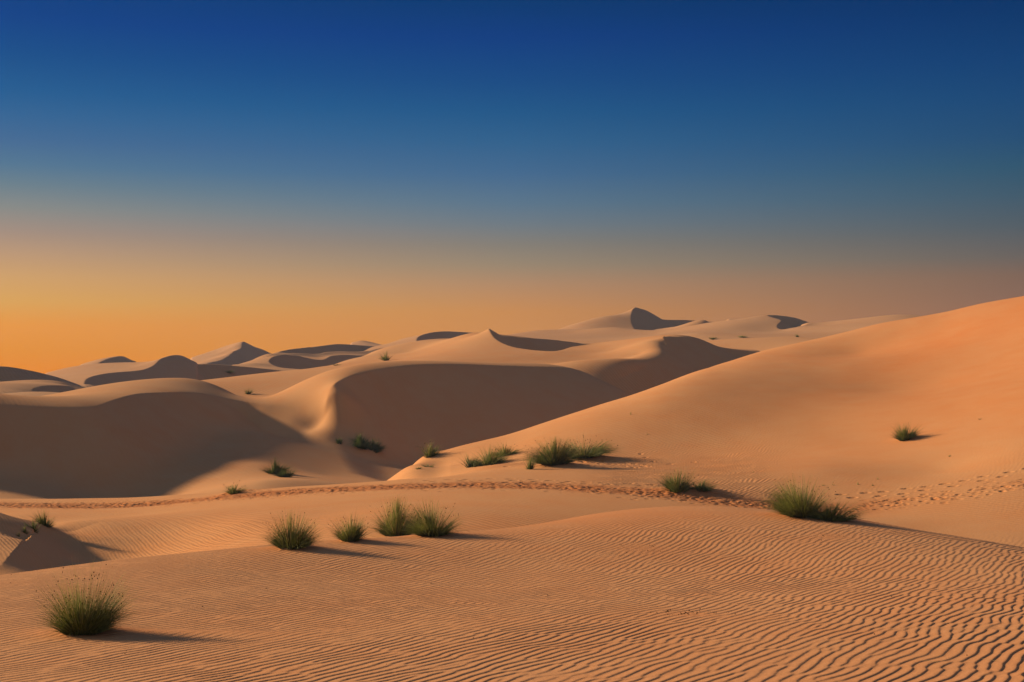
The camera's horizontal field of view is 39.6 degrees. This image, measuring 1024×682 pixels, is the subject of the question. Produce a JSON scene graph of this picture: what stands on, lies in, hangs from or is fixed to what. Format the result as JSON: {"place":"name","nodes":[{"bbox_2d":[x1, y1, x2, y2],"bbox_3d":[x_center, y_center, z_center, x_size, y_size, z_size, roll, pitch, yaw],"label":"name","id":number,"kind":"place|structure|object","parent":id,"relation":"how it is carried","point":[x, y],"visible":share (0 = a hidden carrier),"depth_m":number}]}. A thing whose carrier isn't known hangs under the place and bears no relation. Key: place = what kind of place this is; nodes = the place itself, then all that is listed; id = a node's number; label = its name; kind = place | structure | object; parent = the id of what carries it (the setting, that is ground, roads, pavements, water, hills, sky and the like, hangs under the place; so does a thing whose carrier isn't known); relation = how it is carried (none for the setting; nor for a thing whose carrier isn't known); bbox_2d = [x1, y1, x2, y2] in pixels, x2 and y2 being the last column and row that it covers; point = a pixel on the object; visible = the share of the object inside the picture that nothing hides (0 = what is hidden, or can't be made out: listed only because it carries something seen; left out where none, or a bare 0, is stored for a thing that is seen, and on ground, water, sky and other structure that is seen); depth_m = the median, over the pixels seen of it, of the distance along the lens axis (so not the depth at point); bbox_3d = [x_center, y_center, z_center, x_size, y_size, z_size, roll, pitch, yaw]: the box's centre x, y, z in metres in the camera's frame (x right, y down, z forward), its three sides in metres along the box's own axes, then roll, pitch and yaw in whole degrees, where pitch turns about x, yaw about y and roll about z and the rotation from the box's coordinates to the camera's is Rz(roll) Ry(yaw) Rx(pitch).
{"place":"outdoors","nodes":[
{"label":"outdoors","id":0,"kind":"place"},
{"bbox_2d":[5,392,59,395],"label":"brown hump","id":1,"kind":"object","parent":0,"point":[33,393],"visible":0.09,"depth_m":104.21},
{"bbox_2d":[0,366,79,386],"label":"dark left dune","id":2,"kind":"structure","parent":0,"point":[10,374],"depth_m":152.00},
{"bbox_2d":[0,380,81,393],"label":"mound","id":3,"kind":"object","parent":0,"point":[31,386],"visible":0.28,"depth_m":122.99},
{"bbox_2d":[81,356,135,364],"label":"dune","id":4,"kind":"structure","parent":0,"point":[117,359],"depth_m":295.46},
{"bbox_2d":[46,355,197,387],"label":"ridges","id":5,"kind":"object","parent":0,"point":[91,375],"visible":0.34,"depth_m":209.74},
{"bbox_2d":[190,342,270,364],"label":"pointed dune","id":6,"kind":"structure","parent":0,"point":[237,353],"depth_m":315.33},
{"bbox_2d":[198,364,280,379],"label":"dark wedge dune","id":7,"kind":"structure","parent":0,"point":[210,371],"depth_m":156.13},
{"bbox_2d":[261,506,323,549],"bbox_3d":[-4.212,3.545,27.276,1.414,0.886,1.201,0,-1,0],"label":"grass clump","id":8,"kind":"object","parent":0,"point":[292,539],"visible":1,"depth_m":27.18},
{"bbox_2d":[233,344,381,370],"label":"twin hollow dunes","id":9,"kind":"structure","parent":0,"point":[306,358],"depth_m":207.31},
{"bbox_2d":[0,361,629,498],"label":"valley dunes","id":10,"kind":"structure","parent":0,"point":[154,437],"depth_m":86.75},
{"bbox_2d":[259,459,292,473],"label":"grass clump","id":11,"kind":"object","parent":10,"relation":"on","point":[275,467],"visible":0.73,"depth_m":73.19},
{"bbox_2d":[270,469,297,477],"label":"grass clump","id":12,"kind":"object","parent":10,"relation":"on","point":[285,473],"visible":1,"depth_m":71.25},
{"bbox_2d":[335,437,342,443],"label":"grass clump","id":13,"kind":"object","parent":10,"relation":"on","point":[339,440],"visible":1,"depth_m":87.60},
{"bbox_2d":[352,431,381,449],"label":"grass clump","id":14,"kind":"object","parent":10,"relation":"on","point":[361,443],"visible":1,"depth_m":87.74},
{"bbox_2d":[366,437,386,452],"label":"grass clump","id":15,"kind":"object","parent":10,"relation":"on","point":[377,448],"visible":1,"depth_m":87.95},
{"bbox_2d":[324,513,373,541],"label":"grass clump","id":16,"kind":"object","parent":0,"point":[351,533],"visible":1,"depth_m":28.52},
{"bbox_2d":[350,340,380,345],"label":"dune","id":17,"kind":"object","parent":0,"point":[365,343],"visible":0.1,"depth_m":331.74},
{"bbox_2d":[362,331,471,350],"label":"crescent","id":18,"kind":"object","parent":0,"point":[440,335],"visible":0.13,"depth_m":260.00},
{"bbox_2d":[396,496,467,536],"bbox_3d":[-1.680,3.616,29.936,1.681,1.001,1.486,0,-1,-14],"label":"grass clump","id":19,"kind":"object","parent":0,"point":[427,525],"visible":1,"depth_m":29.84},
{"bbox_2d":[201,329,759,397],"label":"ridges","id":20,"kind":"object","parent":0,"point":[633,366],"visible":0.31,"depth_m":127.41},
{"bbox_2d":[380,352,389,360],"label":"grass clump","id":21,"kind":"object","parent":20,"relation":"on","point":[386,358],"visible":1,"depth_m":140.29},
{"bbox_2d":[0,506,1023,681],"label":"foreground dune","id":22,"kind":"structure","parent":0,"point":[821,604],"depth_m":19.54},
{"bbox_2d":[27,556,142,635],"bbox_3d":[-5.046,2.957,16.776,1.525,0.990,1.316,0,-1,0],"label":"grass clump","id":23,"kind":"object","parent":22,"relation":"on","point":[97,618],"visible":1,"depth_m":16.58},
{"bbox_2d":[0,296,1023,574],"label":"great dune","id":24,"kind":"structure","parent":0,"point":[744,430],"depth_m":54.08},
{"bbox_2d":[20,524,29,533],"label":"grass clump","id":25,"kind":"object","parent":24,"relation":"on","point":[24,530],"visible":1,"depth_m":35.84},
{"bbox_2d":[23,518,38,532],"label":"grass clump","id":26,"kind":"object","parent":24,"relation":"on","point":[33,526],"visible":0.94,"depth_m":36.83},
{"bbox_2d":[32,510,57,527],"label":"grass clump","id":27,"kind":"object","parent":24,"relation":"on","point":[43,521],"visible":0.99,"depth_m":38.55},
{"bbox_2d":[221,479,248,493],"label":"grass clump","id":28,"kind":"object","parent":24,"relation":"on","point":[233,490],"visible":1,"depth_m":51.38},
{"bbox_2d":[367,493,423,536],"bbox_3d":[-2.777,4.040,33.562,1.741,1.137,1.398,0,-1,0],"label":"grass clump","id":29,"kind":"object","parent":24,"relation":"on","point":[390,527],"visible":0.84,"depth_m":33.41},
{"bbox_2d":[416,438,443,457],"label":"grass clump","id":30,"kind":"object","parent":24,"relation":"on","point":[431,452],"visible":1,"depth_m":65.75},
{"bbox_2d":[458,455,482,467],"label":"grass clump","id":31,"kind":"object","parent":24,"relation":"on","point":[474,464],"visible":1,"depth_m":60.02},
{"bbox_2d":[465,446,516,465],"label":"grass clump","id":32,"kind":"object","parent":24,"relation":"on","point":[488,460],"visible":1,"depth_m":59.77},
{"bbox_2d":[489,443,525,456],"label":"grass clump","id":33,"kind":"object","parent":24,"relation":"on","point":[507,450],"visible":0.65,"depth_m":62.08},
{"bbox_2d":[523,453,536,468],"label":"grass clump","id":34,"kind":"object","parent":24,"relation":"on","point":[530,465],"visible":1,"depth_m":54.31},
{"bbox_2d":[517,436,585,465],"bbox_3d":[1.597,4.185,55.357,3.154,1.312,2.510,0,-1,0],"label":"grass clump","id":35,"kind":"object","parent":24,"relation":"on","point":[553,455],"visible":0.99,"depth_m":55.14},
{"bbox_2d":[551,431,629,458],"bbox_3d":[2.888,4.249,58.366,3.870,1.219,3.010,0,-1,0],"label":"grass clump","id":36,"kind":"object","parent":24,"relation":"on","point":[594,451],"visible":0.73,"depth_m":58.09},
{"bbox_2d":[655,466,702,492],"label":"grass clump","id":37,"kind":"object","parent":24,"relation":"on","point":[674,485],"visible":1,"depth_m":45.68},
{"bbox_2d":[688,478,718,491],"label":"grass clump","id":38,"kind":"object","parent":24,"relation":"on","point":[700,488],"visible":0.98,"depth_m":45.81},
{"bbox_2d":[892,422,920,440],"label":"grass clump","id":39,"kind":"object","parent":24,"relation":"on","point":[903,435],"visible":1,"depth_m":57.08},
{"bbox_2d":[0,0,1023,373],"label":"sky","id":40,"kind":"structure","parent":0,"point":[188,179]},
{"bbox_2d":[509,307,920,342],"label":"ridge","id":41,"kind":"structure","parent":0,"point":[635,322],"depth_m":211.02},
{"bbox_2d":[707,336,817,358],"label":"rippled mound","id":42,"kind":"object","parent":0,"point":[763,344],"visible":0.11,"depth_m":155.73},
{"bbox_2d":[756,466,841,517],"bbox_3d":[6.584,3.449,32.641,2.189,1.203,2.031,0,-1,0],"label":"grass clump","id":43,"kind":"object","parent":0,"point":[790,504],"visible":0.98,"depth_m":32.44},
{"bbox_2d":[800,499,868,521],"bbox_3d":[7.315,3.820,32.322,1.894,0.579,1.476,0,-1,0],"label":"grass clump","id":44,"kind":"object","parent":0,"point":[828,515],"visible":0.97,"depth_m":32.21}
]}

